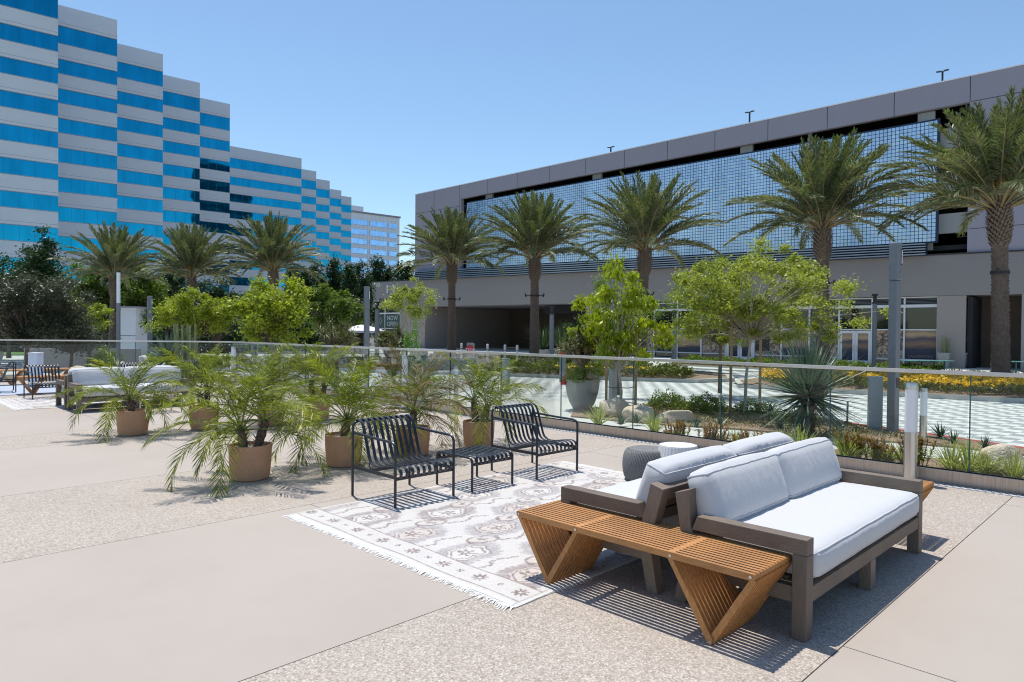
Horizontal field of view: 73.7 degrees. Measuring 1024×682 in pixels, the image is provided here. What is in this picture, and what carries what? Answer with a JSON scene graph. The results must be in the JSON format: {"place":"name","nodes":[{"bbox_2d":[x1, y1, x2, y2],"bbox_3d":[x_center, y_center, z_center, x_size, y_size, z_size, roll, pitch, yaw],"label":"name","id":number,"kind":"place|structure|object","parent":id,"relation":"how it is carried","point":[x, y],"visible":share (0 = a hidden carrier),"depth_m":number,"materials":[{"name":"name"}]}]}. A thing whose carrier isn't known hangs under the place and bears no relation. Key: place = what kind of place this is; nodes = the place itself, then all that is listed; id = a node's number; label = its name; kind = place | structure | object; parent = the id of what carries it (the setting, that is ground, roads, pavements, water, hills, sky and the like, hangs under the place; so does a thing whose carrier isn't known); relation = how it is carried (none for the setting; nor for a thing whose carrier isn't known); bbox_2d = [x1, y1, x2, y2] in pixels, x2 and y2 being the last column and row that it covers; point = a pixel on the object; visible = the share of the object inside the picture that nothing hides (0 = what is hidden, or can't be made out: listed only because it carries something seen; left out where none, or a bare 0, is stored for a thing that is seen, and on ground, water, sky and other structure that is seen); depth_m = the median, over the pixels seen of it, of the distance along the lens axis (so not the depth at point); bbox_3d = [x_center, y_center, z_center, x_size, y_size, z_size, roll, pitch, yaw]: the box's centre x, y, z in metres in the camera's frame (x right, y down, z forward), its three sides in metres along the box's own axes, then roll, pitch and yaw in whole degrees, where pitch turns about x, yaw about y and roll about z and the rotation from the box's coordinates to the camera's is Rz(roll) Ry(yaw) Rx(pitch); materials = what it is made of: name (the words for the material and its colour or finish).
{"place":"outdoors","nodes":[
{"label":"outdoors","id":0,"kind":"place"},
{"bbox_2d":[116,271,120,366],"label":"tall light column","id":1,"kind":"structure","parent":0,"point":[118,329],"depth_m":20.56,"materials":[{"name":"metal"}]},
{"bbox_2d":[157,335,545,348],"bbox_3d":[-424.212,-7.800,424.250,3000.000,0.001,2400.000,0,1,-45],"label":"ground","id":2,"kind":"structure","parent":0,"point":[372,342],"depth_m":110.95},
{"bbox_2d":[0,0,229,344],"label":"office tower","id":3,"kind":"structure","parent":2,"relation":"on","point":[98,123],"depth_m":95.50,"materials":[{"name":"blue glass"}]},
{"bbox_2d":[229,146,350,335],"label":"office tower","id":4,"kind":"structure","parent":2,"relation":"on","point":[262,183],"depth_m":172.47,"materials":[{"name":"blue glass"}]},
{"bbox_2d":[364,253,386,342],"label":"columnar tree","id":5,"kind":"object","parent":2,"relation":"on","point":[376,274],"visible":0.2,"depth_m":101.45,"materials":[{"name":"green plant"}]},
{"bbox_2d":[351,205,400,325],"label":"office block","id":6,"kind":"structure","parent":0,"point":[372,234],"depth_m":291.15,"materials":[{"name":"concrete"}]},
{"bbox_2d":[0,380,1023,681],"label":"terrace paving","id":7,"kind":"structure","parent":0,"point":[118,562],"depth_m":3.96,"materials":[{"name":"concrete"}]},
{"bbox_2d":[0,396,196,409],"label":"patterned rug","id":8,"kind":"object","parent":7,"relation":"on","point":[27,403],"visible":0.24,"depth_m":13.82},
{"bbox_2d":[23,364,67,398],"bbox_3d":[-10.157,0.882,14.888,0.724,0.711,0.680,1,1,42],"label":"slatted lounge chair","id":9,"kind":"object","parent":8,"relation":"on","point":[46,383],"visible":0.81,"depth_m":14.89,"materials":[{"name":"black metal"}]},
{"bbox_2d":[56,365,177,408],"bbox_3d":[-7.961,0.887,13.855,2.055,0.772,0.810,0,1,-45],"label":"outdoor sofa","id":10,"kind":"object","parent":8,"relation":"on","point":[61,384],"visible":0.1,"depth_m":13.17,"materials":[{"name":"grey wood"}]},
{"bbox_2d":[0,339,230,380],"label":"glass fence","id":11,"kind":"object","parent":7,"relation":"on","point":[11,376],"visible":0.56,"depth_m":19.77,"materials":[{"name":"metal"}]},
{"bbox_2d":[51,348,194,442],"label":"potted palm","id":12,"kind":"object","parent":7,"relation":"on","point":[131,420],"visible":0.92,"depth_m":9.72,"materials":[{"name":"plant"}]},
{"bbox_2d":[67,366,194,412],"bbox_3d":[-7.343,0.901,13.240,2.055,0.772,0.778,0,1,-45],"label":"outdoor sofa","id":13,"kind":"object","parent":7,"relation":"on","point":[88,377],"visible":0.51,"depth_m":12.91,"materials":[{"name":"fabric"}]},
{"bbox_2d":[139,343,261,429],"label":"potted palm","id":14,"kind":"object","parent":7,"relation":"on","point":[206,363],"visible":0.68,"depth_m":10.32,"materials":[{"name":"plant"}]},
{"bbox_2d":[141,353,356,497],"bbox_3d":[-2.639,0.838,7.055,2.148,1.448,1.851,0,1,-45],"label":"potted palm","id":15,"kind":"object","parent":7,"relation":"on","point":[249,461],"visible":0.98,"depth_m":6.88,"materials":[{"name":"plant"}]},
{"bbox_2d":[206,344,325,431],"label":"potted palm","id":16,"kind":"object","parent":7,"relation":"on","point":[282,374],"visible":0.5,"depth_m":10.86,"materials":[{"name":"green plant"}]},
{"bbox_2d":[258,339,378,420],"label":"potted palm","id":17,"kind":"object","parent":7,"relation":"on","point":[323,389],"visible":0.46,"depth_m":11.58,"materials":[{"name":"green plant"}]},
{"bbox_2d":[267,350,426,474],"bbox_3d":[-1.899,0.846,7.806,1.947,1.490,1.821,0,1,-45],"label":"potted palm","id":18,"kind":"object","parent":7,"relation":"on","point":[338,449],"visible":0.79,"depth_m":7.68,"materials":[{"name":"plant"}]},
{"bbox_2d":[350,342,474,461],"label":"potted palm","id":19,"kind":"object","parent":7,"relation":"on","point":[423,443],"visible":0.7,"depth_m":8.42,"materials":[{"name":"plant"}]},
{"bbox_2d":[281,461,638,610],"bbox_3d":[0.295,1.455,5.952,3.570,0.015,2.656,0,1,-45],"label":"patterned rug","id":20,"kind":"object","parent":7,"relation":"on","point":[475,540],"visible":0.57,"depth_m":5.29,"materials":[{"name":"fabric"}]},
{"bbox_2d":[351,414,454,507],"bbox_3d":[-1.013,1.090,6.362,0.680,0.711,0.724,0,1,-45],"label":"slatted lounge chair","id":21,"kind":"object","parent":20,"relation":"on","point":[409,471],"visible":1,"depth_m":6.36,"materials":[{"name":"black metal"}]},
{"bbox_2d":[436,445,513,491],"bbox_3d":[-0.375,1.273,6.875,0.564,0.342,0.562,0,1,-45],"label":"slatted ottoman","id":22,"kind":"object","parent":20,"relation":"on","point":[465,453],"visible":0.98,"depth_m":6.82,"materials":[{"name":"black metal"}]},
{"bbox_2d":[491,403,578,479],"bbox_3d":[0.253,1.083,7.557,0.680,0.711,0.724,0,1,-45],"label":"slatted lounge chair","id":23,"kind":"object","parent":20,"relation":"on","point":[537,442],"visible":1,"depth_m":7.55,"materials":[{"name":"black metal"}]},
{"bbox_2d":[622,445,660,480],"bbox_3d":[1.410,1.284,7.126,0.511,0.342,0.511,0,1,-45],"label":"woven pouf","id":24,"kind":"object","parent":20,"relation":"on","point":[636,459],"visible":0.59,"depth_m":6.96,"materials":[{"name":"fabric"}]},
{"bbox_2d":[561,432,792,593],"bbox_3d":[1.322,1.101,5.010,2.055,0.772,0.810,0,1,-45],"label":"outdoor sofa","id":25,"kind":"object","parent":20,"relation":"on","point":[649,497],"visible":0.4,"depth_m":4.24,"materials":[{"name":"fabric"}]},
{"bbox_2d":[418,351,549,453],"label":"potted palm","id":26,"kind":"object","parent":7,"relation":"on","point":[477,429],"visible":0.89,"depth_m":8.99,"materials":[{"name":"plant"}]},
{"bbox_2d":[237,383,1023,497],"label":"curb","id":27,"kind":"object","parent":7,"relation":"on","point":[985,491],"visible":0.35,"depth_m":9.54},
{"bbox_2d":[517,500,791,645],"bbox_3d":[0.736,1.291,3.926,0.436,0.411,1.582,0,1,-45],"label":"slatted bench","id":28,"kind":"object","parent":7,"relation":"on","point":[702,566],"visible":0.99,"depth_m":3.68,"materials":[{"name":"brown wood"}]},
{"bbox_2d":[658,441,697,457],"bbox_3d":[1.700,1.258,6.992,0.450,0.405,0.450,0,1,-45],"label":"ribbed stool","id":29,"kind":"object","parent":7,"relation":"on","point":[667,448],"visible":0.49,"depth_m":6.88,"materials":[{"name":"white ceramic"}]},
{"bbox_2d":[674,437,922,642],"bbox_3d":[1.940,1.115,4.395,2.055,0.772,0.778,0,1,-45],"label":"outdoor sofa","id":30,"kind":"object","parent":7,"relation":"on","point":[813,515],"visible":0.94,"depth_m":4.07,"materials":[{"name":"fabric"}]},
{"bbox_2d":[903,382,918,478],"bbox_3d":[4.185,0.959,7.163,0.200,1.040,0.200,0,1,-45],"label":"bollard light","id":31,"kind":"object","parent":7,"relation":"on","point":[910,435],"visible":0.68,"depth_m":7.11,"materials":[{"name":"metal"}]},
{"bbox_2d":[0,344,1023,446],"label":"street","id":32,"kind":"structure","parent":0,"point":[999,422],"depth_m":21.86,"materials":[{"name":"asphalt"}]},
{"bbox_2d":[10,225,76,347],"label":"dark tree","id":33,"kind":"object","parent":32,"relation":"on","point":[48,247],"visible":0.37,"depth_m":41.68,"materials":[{"name":"green plant"}]},
{"bbox_2d":[24,348,140,372],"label":"wall","id":34,"kind":"structure","parent":32,"relation":"on","point":[62,360],"depth_m":30.02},
{"bbox_2d":[72,297,114,366],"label":"yellow green tree","id":35,"kind":"object","parent":32,"relation":"on","point":[101,309],"visible":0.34,"depth_m":29.95,"materials":[{"name":"green plant"}]},
{"bbox_2d":[67,262,124,336],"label":"dark tree","id":36,"kind":"object","parent":32,"relation":"on","point":[91,281],"visible":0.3,"depth_m":45.53,"materials":[{"name":"green plant"}]},
{"bbox_2d":[46,220,173,348],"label":"date palm","id":37,"kind":"object","parent":32,"relation":"on","point":[118,251],"visible":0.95,"depth_m":37.57,"materials":[{"name":"green plant"}]},
{"bbox_2d":[121,306,146,355],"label":"garden wall","id":38,"kind":"structure","parent":32,"relation":"on","point":[132,318],"depth_m":44.01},
{"bbox_2d":[120,263,172,337],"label":"dark tree","id":39,"kind":"object","parent":32,"relation":"on","point":[140,291],"visible":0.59,"depth_m":45.21,"materials":[{"name":"green plant"}]},
{"bbox_2d":[153,253,186,344],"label":"dark tree","id":40,"kind":"object","parent":32,"relation":"on","point":[177,286],"visible":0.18,"depth_m":49.52,"materials":[{"name":"green plant"}]},
{"bbox_2d":[0,309,370,353],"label":"background hedge","id":41,"kind":"object","parent":32,"relation":"on","point":[205,347],"visible":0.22,"depth_m":59.17,"materials":[{"name":"green plant"}]},
{"bbox_2d":[134,221,241,340],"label":"date palm","id":42,"kind":"object","parent":32,"relation":"on","point":[191,254],"visible":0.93,"depth_m":37.68,"materials":[{"name":"green plant"}]},
{"bbox_2d":[139,285,240,373],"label":"yellow green tree","id":43,"kind":"object","parent":32,"relation":"on","point":[205,317],"visible":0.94,"depth_m":26.44,"materials":[{"name":"green plant"}]},
{"bbox_2d":[195,275,245,354],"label":"dark tree","id":44,"kind":"object","parent":32,"relation":"on","point":[216,291],"visible":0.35,"depth_m":51.79,"materials":[{"name":"green plant"}]},
{"bbox_2d":[146,351,360,368],"bbox_3d":[-14.573,0.981,34.976,13.417,0.972,1.053,0,1,-13],"label":"garden hedge","id":45,"kind":"object","parent":32,"relation":"on","point":[225,358],"visible":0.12,"depth_m":34.76,"materials":[{"name":"green plant"}]},
{"bbox_2d":[215,272,317,375],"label":"lime tree","id":46,"kind":"object","parent":32,"relation":"on","point":[263,307],"visible":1,"depth_m":23.44,"materials":[{"name":"green plant"}]},
{"bbox_2d":[298,282,363,374],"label":"green tree","id":47,"kind":"object","parent":32,"relation":"on","point":[344,308],"visible":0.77,"depth_m":29.54,"materials":[{"name":"green plant"}]},
{"bbox_2d":[314,316,362,381],"bbox_3d":[-6.632,0.328,25.942,1.961,2.550,1.955,0,1,-6],"label":"tree aloe","id":48,"kind":"object","parent":32,"relation":"on","point":[345,337],"visible":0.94,"depth_m":25.66,"materials":[{"name":"green plant"}]},
{"bbox_2d":[363,287,369,387],"bbox_3d":[-5.111,-0.130,24.001,0.230,3.550,0.210,0,1,-35],"label":"lamp post","id":49,"kind":"object","parent":32,"relation":"on","point":[366,316],"visible":0.81,"depth_m":23.93,"materials":[{"name":"metal"}]},
{"bbox_2d":[373,274,441,378],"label":"vase tree","id":50,"kind":"object","parent":32,"relation":"on","point":[412,311],"visible":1,"depth_m":26.84,"materials":[{"name":"green plant"}]},
{"bbox_2d":[228,366,734,382],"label":"traffic island","id":51,"kind":"structure","parent":32,"relation":"on","point":[702,380],"depth_m":30.53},
{"bbox_2d":[339,357,726,378],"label":"island soil","id":52,"kind":"structure","parent":51,"relation":"on","point":[700,374],"depth_m":32.12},
{"bbox_2d":[214,210,328,355],"bbox_3d":[-13.184,-2.920,37.887,6.103,8.685,6.558,-1,1,17],"label":"date palm","id":53,"kind":"object","parent":52,"relation":"on","point":[271,253],"visible":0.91,"depth_m":37.16,"materials":[{"name":"green plant"}]},
{"bbox_2d":[391,206,508,353],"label":"date palm","id":54,"kind":"object","parent":52,"relation":"on","point":[453,233],"visible":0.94,"depth_m":48.31,"materials":[{"name":"green plant"}]},
{"bbox_2d":[304,354,694,377],"bbox_3d":[-1.627,1.137,33.890,20.756,0.800,2.473,1,1,20],"label":"clipped hedge","id":55,"kind":"object","parent":52,"relation":"on","point":[543,365],"visible":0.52,"depth_m":32.18,"materials":[{"name":"green plant"}]},
{"bbox_2d":[428,352,632,364],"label":"clipped hedge","id":56,"kind":"object","parent":52,"relation":"on","point":[455,356],"visible":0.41,"depth_m":43.58,"materials":[{"name":"green plant"}]},
{"bbox_2d":[465,189,599,357],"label":"date palm","id":57,"kind":"object","parent":52,"relation":"on","point":[536,232],"visible":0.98,"depth_m":41.95,"materials":[{"name":"green plant"}]},
{"bbox_2d":[566,169,729,364],"bbox_3d":[7.280,-3.844,37.443,8.484,10.768,8.499,0,1,-17],"label":"date palm","id":58,"kind":"object","parent":52,"relation":"on","point":[649,222],"visible":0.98,"depth_m":36.36,"materials":[{"name":"green plant"}]},
{"bbox_2d":[583,269,667,394],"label":"feathery tree","id":59,"kind":"object","parent":32,"relation":"on","point":[599,281],"visible":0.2,"depth_m":21.79,"materials":[{"name":"green plant"}]},
{"bbox_2d":[662,363,788,370],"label":"traffic island","id":60,"kind":"structure","parent":32,"relation":"on","point":[722,366],"depth_m":40.51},
{"bbox_2d":[678,363,858,371],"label":"island soil","id":61,"kind":"structure","parent":60,"relation":"on","point":[735,366],"depth_m":40.69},
{"bbox_2d":[671,354,945,371],"bbox_3d":[16.271,1.268,39.292,3.160,0.705,14.673,0,1,-45],"label":"planting strip","id":62,"kind":"object","parent":61,"relation":"on","point":[839,363],"visible":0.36,"depth_m":38.35,"materials":[{"name":"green plant"}]},
{"bbox_2d":[658,255,799,393],"bbox_3d":[7.048,-0.607,22.964,3.958,4.749,5.277,0,1,-19],"label":"feathery tree","id":63,"kind":"object","parent":32,"relation":"on","point":[713,339],"visible":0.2,"depth_m":22.98,"materials":[{"name":"green plant"}]},
{"bbox_2d":[735,376,1023,402],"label":"traffic island","id":64,"kind":"structure","parent":32,"relation":"on","point":[739,384],"depth_m":23.00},
{"bbox_2d":[740,376,1023,397],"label":"island soil","id":65,"kind":"structure","parent":64,"relation":"on","point":[975,393],"depth_m":24.20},
{"bbox_2d":[722,126,930,369],"bbox_3d":[13.761,-3.803,30.548,8.476,10.994,9.107,-1,1,15],"label":"date palm","id":66,"kind":"object","parent":65,"relation":"on","point":[824,192],"visible":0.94,"depth_m":29.40,"materials":[{"name":"green plant"}]},
{"bbox_2d":[761,369,1023,395],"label":"flower foliage","id":67,"kind":"object","parent":65,"relation":"on","point":[1012,388],"visible":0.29,"depth_m":23.76,"materials":[{"name":"green plant"}]},
{"bbox_2d":[838,368,1023,388],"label":"orange flowers","id":68,"kind":"object","parent":67,"relation":"on","point":[952,379],"visible":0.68,"depth_m":24.17,"materials":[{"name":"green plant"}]},
{"bbox_2d":[864,85,1023,377],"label":"date palm","id":69,"kind":"object","parent":65,"relation":"on","point":[993,165],"visible":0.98,"depth_m":25.45,"materials":[{"name":"green plant"}]},
{"bbox_2d":[58,0,1023,275],"label":"sky","id":70,"kind":"structure","parent":0,"point":[389,102],"materials":[{"name":"blue"}]},
{"bbox_2d":[315,347,1023,372],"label":"garage pavement","id":71,"kind":"structure","parent":0,"point":[526,350],"depth_m":56.25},
{"bbox_2d":[320,254,342,315],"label":"columnar tree","id":72,"kind":"object","parent":71,"relation":"on","point":[334,281],"visible":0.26,"depth_m":69.56,"materials":[{"name":"green plant"}]},
{"bbox_2d":[337,259,363,304],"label":"columnar tree","id":73,"kind":"object","parent":71,"relation":"on","point":[349,278],"visible":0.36,"depth_m":63.66,"materials":[{"name":"green plant"}]},
{"bbox_2d":[353,258,375,344],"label":"columnar tree","id":74,"kind":"object","parent":71,"relation":"on","point":[361,280],"visible":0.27,"depth_m":65.66,"materials":[{"name":"green plant"}]},
{"bbox_2d":[371,63,1023,369],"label":"parking garage","id":75,"kind":"structure","parent":71,"relation":"on","point":[946,287],"depth_m":51.57,"materials":[{"name":"concrete"}]},
{"bbox_2d":[839,331,854,361],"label":"door","id":76,"kind":"structure","parent":75,"relation":"in","point":[849,336],"depth_m":47.46,"materials":[{"name":"glass"}]},
{"bbox_2d":[855,331,870,363],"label":"door","id":77,"kind":"structure","parent":75,"relation":"in","point":[862,339],"depth_m":46.76,"materials":[{"name":"metal"}]},
{"bbox_2d":[424,395,1023,459],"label":"pavement","id":78,"kind":"structure","parent":0,"point":[551,406],"depth_m":17.33,"materials":[{"name":"concrete"}]},
{"bbox_2d":[0,266,113,374],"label":"olive tree","id":79,"kind":"object","parent":78,"relation":"on","point":[37,320],"visible":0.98,"depth_m":23.59,"materials":[{"name":"green plant"}]},
{"bbox_2d":[14,308,115,367],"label":"olive tree","id":80,"kind":"object","parent":78,"relation":"on","point":[71,347],"visible":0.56,"depth_m":24.78,"materials":[{"name":"green plant"}]},
{"bbox_2d":[139,328,200,365],"bbox_3d":[-10.887,0.605,21.603,2.011,2.092,2.031,1,1,16],"label":"yucca","id":81,"kind":"object","parent":78,"relation":"on","point":[170,347],"visible":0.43,"depth_m":21.45,"materials":[{"name":"green plant"}]},
{"bbox_2d":[173,323,197,373],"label":"cactus","id":82,"kind":"object","parent":78,"relation":"on","point":[186,336],"visible":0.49,"depth_m":21.41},
{"bbox_2d":[372,322,414,393],"bbox_3d":[-3.714,0.554,21.013,1.360,2.296,1.472,0,1,-45],"label":"tree aloe","id":83,"kind":"object","parent":78,"relation":"on","point":[394,337],"visible":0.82,"depth_m":20.80,"materials":[{"name":"green plant"}]},
{"bbox_2d":[400,316,428,398],"bbox_3d":[-2.724,0.530,19.002,0.830,2.481,0.757,1,1,1],"label":"conifer shrub","id":84,"kind":"object","parent":78,"relation":"on","point":[416,356],"visible":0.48,"depth_m":18.92,"materials":[{"name":"green plant"}]},
{"bbox_2d":[565,379,599,408],"bbox_3d":[1.846,1.397,17.941,0.910,0.800,0.910,0,1,-45],"label":"planter","id":85,"kind":"object","parent":78,"relation":"on","point":[582,395],"visible":0.77,"depth_m":17.61,"materials":[{"name":"concrete"}]},
{"bbox_2d":[556,324,597,379],"bbox_3d":[1.770,0.302,17.845,1.264,1.592,1.524,1,1,35],"label":"tree aloe","id":86,"kind":"object","parent":85,"relation":"on","point":[575,348],"visible":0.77,"depth_m":17.65,"materials":[{"name":"green plant"}]},
{"bbox_2d":[571,404,1023,455],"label":"garden bed","id":87,"kind":"object","parent":78,"relation":"on","point":[576,413],"visible":0.29,"depth_m":14.38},
{"bbox_2d":[599,397,629,416],"bbox_3d":[2.402,1.702,16.456,0.957,0.722,0.709,0,1,-45],"label":"boulder","id":88,"kind":"object","parent":87,"relation":"on","point":[614,404],"visible":0.48,"depth_m":16.16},
{"bbox_2d":[566,252,686,404],"bbox_3d":[2.731,-0.271,17.340,2.242,4.135,2.953,0,1,-45],"label":"staked tree","id":89,"kind":"object","parent":87,"relation":"on","point":[601,328],"visible":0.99,"depth_m":17.04,"materials":[{"name":"green plant"}]},
{"bbox_2d":[643,388,686,409],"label":"shrub","id":90,"kind":"object","parent":87,"relation":"on","point":[664,399],"visible":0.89,"depth_m":18.02,"materials":[{"name":"green plant"}]},
{"bbox_2d":[677,391,728,413],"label":"shrub","id":91,"kind":"object","parent":87,"relation":"on","point":[692,404],"visible":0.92,"depth_m":17.38,"materials":[{"name":"green plant"}]},
{"bbox_2d":[584,401,918,437],"bbox_3d":[5.366,1.789,15.797,4.481,0.139,7.522,0,1,-45],"label":"ground cover","id":92,"kind":"object","parent":87,"relation":"on","point":[745,422],"visible":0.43,"depth_m":15.19,"materials":[{"name":"green plant"}]},
{"bbox_2d":[665,235,901,412],"bbox_3d":[6.148,-0.387,17.011,4.302,4.434,5.667,0,1,-12],"label":"staked tree","id":93,"kind":"object","parent":87,"relation":"on","point":[767,314],"visible":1,"depth_m":16.65,"materials":[{"name":"green plant"}]},
{"bbox_2d":[745,330,876,438],"bbox_3d":[5.885,0.893,13.570,2.490,2.295,2.532,1,1,6],"label":"yucca","id":94,"kind":"object","parent":87,"relation":"on","point":[808,386],"visible":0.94,"depth_m":13.40,"materials":[{"name":"green plant"}]},
{"bbox_2d":[867,376,882,429],"bbox_3d":[7.655,1.321,14.390,0.340,1.160,0.120,0,1,0],"label":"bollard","id":95,"kind":"object","parent":87,"relation":"on","point":[875,395],"visible":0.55,"depth_m":14.35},
{"bbox_2d":[886,242,902,431],"bbox_3d":[7.880,-0.058,14.076,0.250,3.930,0.230,0,1,-35],"label":"lamp post","id":96,"kind":"object","parent":87,"relation":"on","point":[895,277],"visible":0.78,"depth_m":14.01,"materials":[{"name":"metal"}]},
{"bbox_2d":[919,388,927,441],"bbox_3d":[7.737,1.405,12.836,0.200,1.040,0.200,0,1,-45],"label":"bollard light","id":97,"kind":"object","parent":87,"relation":"on","point":[923,412],"visible":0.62,"depth_m":12.79,"materials":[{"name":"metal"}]},
{"bbox_2d":[728,440,1023,478],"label":"planting bed","id":98,"kind":"object","parent":78,"relation":"on","point":[930,462],"depth_m":10.69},
{"bbox_2d":[891,433,937,465],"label":"red tipped shrub","id":99,"kind":"object","parent":98,"relation":"on","point":[920,452],"visible":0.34,"depth_m":10.29,"materials":[{"name":"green plant"}]},
{"bbox_2d":[923,436,980,469],"bbox_3d":[6.556,1.672,10.257,0.953,0.496,0.902,1,1,1],"label":"flax clump","id":100,"kind":"object","parent":98,"relation":"on","point":[946,464],"visible":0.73,"depth_m":10.17,"materials":[{"name":"green plant"}]},
{"bbox_2d":[934,435,1007,471],"bbox_3d":[6.595,1.654,9.933,0.988,0.544,1.044,0,1,-7],"label":"flax clump","id":101,"kind":"object","parent":98,"relation":"on","point":[964,467],"visible":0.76,"depth_m":9.92,"materials":[{"name":"green plant"}]},
{"bbox_2d":[975,443,1023,473],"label":"boulder","id":102,"kind":"object","parent":98,"relation":"on","point":[999,449],"visible":0.4,"depth_m":9.94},
{"bbox_2d":[976,446,1023,477],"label":"flax clump","id":103,"kind":"object","parent":98,"relation":"on","point":[1015,471],"visible":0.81,"depth_m":9.55,"materials":[{"name":"green plant"}]},
{"bbox_2d":[859,435,893,460],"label":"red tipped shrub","id":104,"kind":"object","parent":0,"point":[876,451],"visible":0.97,"depth_m":10.54,"materials":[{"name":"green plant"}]},
{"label":"terrace base","id":105,"kind":"structure","parent":0,"visible":0},
{"bbox_2d":[230,341,1023,494],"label":"glass fence","id":106,"kind":"object","parent":105,"relation":"on","point":[968,478],"visible":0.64,"depth_m":8.63,"materials":[{"name":"glass"}]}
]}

